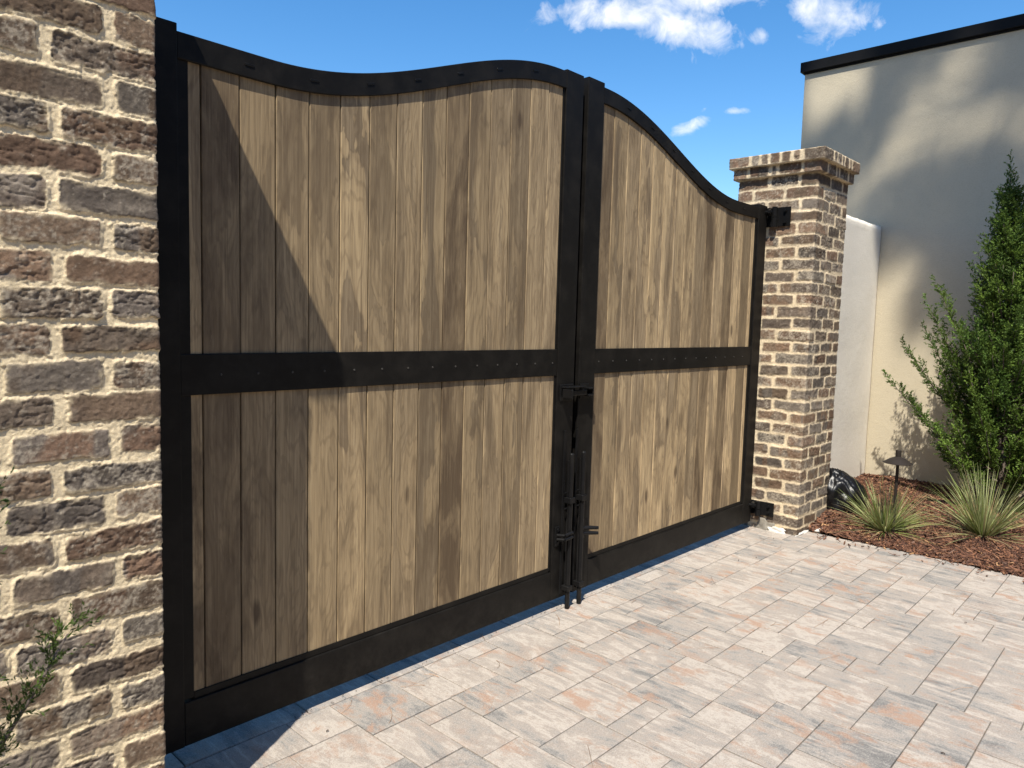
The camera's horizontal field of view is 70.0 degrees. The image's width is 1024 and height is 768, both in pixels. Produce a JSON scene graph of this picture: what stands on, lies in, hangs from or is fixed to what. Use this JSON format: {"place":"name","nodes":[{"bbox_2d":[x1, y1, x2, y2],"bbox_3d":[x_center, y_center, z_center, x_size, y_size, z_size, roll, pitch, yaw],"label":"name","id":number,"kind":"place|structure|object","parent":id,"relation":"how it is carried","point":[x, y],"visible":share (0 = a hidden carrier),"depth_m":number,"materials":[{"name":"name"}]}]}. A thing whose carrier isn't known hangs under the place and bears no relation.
{"place":"outdoors","nodes":[
{"label":"outdoors","id":0,"kind":"place"},
{"bbox_2d":[0,0,165,767],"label":"brick pillar","id":1,"kind":"structure","parent":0,"point":[80,410],"depth_m":1.60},
{"bbox_2d":[154,0,1023,200],"label":"sky","id":2,"kind":"structure","parent":0,"point":[723,80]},
{"bbox_2d":[164,524,1023,767],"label":"paving","id":3,"kind":"structure","parent":0,"point":[659,687],"depth_m":2.77,"materials":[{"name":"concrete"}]},
{"bbox_2d":[154,17,586,754],"bbox_3d":[-0.343,-0.125,2.677,0.216,2.448,2.058,6,7,43],"label":"gate leaf","id":4,"kind":"object","parent":3,"relation":"on","point":[368,297],"visible":0.77,"depth_m":2.52,"materials":[{"name":"wood"}]},
{"bbox_2d":[570,76,790,603],"bbox_3d":[1.014,-0.214,4.113,0.208,2.457,1.985,6,7,43],"label":"gate leaf","id":5,"kind":"object","parent":3,"relation":"on","point":[671,256],"visible":0.96,"depth_m":3.92,"materials":[{"name":"wood"}]},
{"bbox_2d":[766,526,785,534],"bbox_3d":[1.754,0.968,4.843,0.138,0.049,0.049,6,7,43],"label":"mortar spill","id":6,"kind":"object","parent":3,"relation":"on","point":[775,529],"visible":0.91,"depth_m":4.83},
{"bbox_2d":[808,473,1023,581],"bbox_3d":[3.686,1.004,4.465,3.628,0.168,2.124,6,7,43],"label":"bark mulch","id":7,"kind":"object","parent":3,"relation":"on","point":[1003,559],"visible":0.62,"depth_m":4.77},
{"bbox_2d":[729,146,859,535],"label":"brick pillar","id":8,"kind":"structure","parent":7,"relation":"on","point":[801,299],"depth_m":4.78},
{"bbox_2d":[754,516,774,529],"bbox_3d":[1.708,0.943,4.907,0.168,0.109,0.056,6,7,43],"label":"mortar patch","id":9,"kind":"object","parent":8,"relation":"attached to","point":[762,523],"visible":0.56,"depth_m":4.91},
{"bbox_2d":[796,529,809,535],"bbox_3d":[1.930,0.981,4.843,0.033,0.017,0.273,6,7,43],"label":"mortar skirt","id":10,"kind":"object","parent":8,"relation":"attached to","point":[803,532],"visible":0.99,"depth_m":4.82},
{"bbox_2d":[826,468,867,514],"bbox_3d":[2.341,0.773,5.224,0.366,0.359,0.383,6,7,43],"label":"plastic bag","id":11,"kind":"object","parent":7,"relation":"on","point":[839,479],"visible":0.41,"depth_m":5.09,"materials":[{"name":"black plastic"}]},
{"bbox_2d":[830,215,881,477],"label":"garden wall","id":12,"kind":"structure","parent":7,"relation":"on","point":[860,271],"depth_m":5.99,"materials":[{"name":"white paint"}]},
{"bbox_2d":[829,477,946,544],"bbox_3d":[2.471,0.788,4.806,0.744,0.382,0.809,6,7,43],"label":"grass tuft","id":13,"kind":"object","parent":7,"relation":"on","point":[883,519],"visible":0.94,"depth_m":4.77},
{"bbox_2d":[883,450,912,531],"bbox_3d":[2.486,0.727,4.740,0.173,0.605,0.173,6,7,43],"label":"path light","id":14,"kind":"object","parent":7,"relation":"on","point":[897,460],"visible":0.96,"depth_m":4.71,"materials":[{"name":"brown metal"}]},
{"bbox_2d":[800,13,1023,496],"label":"building","id":15,"kind":"structure","parent":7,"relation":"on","point":[926,132],"depth_m":6.04,"materials":[{"name":"beige paint"}]},
{"bbox_2d":[881,149,1023,509],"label":"juniper tree","id":16,"kind":"object","parent":7,"relation":"on","point":[987,414],"visible":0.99,"depth_m":5.16,"materials":[{"name":"green plant"}]},
{"bbox_2d":[916,462,1023,549],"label":"grass tuft","id":17,"kind":"object","parent":7,"relation":"on","point":[982,521],"visible":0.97,"depth_m":4.66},
{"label":"planting bed","id":18,"kind":"structure","parent":3,"relation":"on","visible":0},
{"bbox_2d":[0,466,104,767],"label":"juniper shrub","id":19,"kind":"object","parent":18,"relation":"on","point":[30,698],"visible":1,"depth_m":1.06,"materials":[{"name":"green plant"}]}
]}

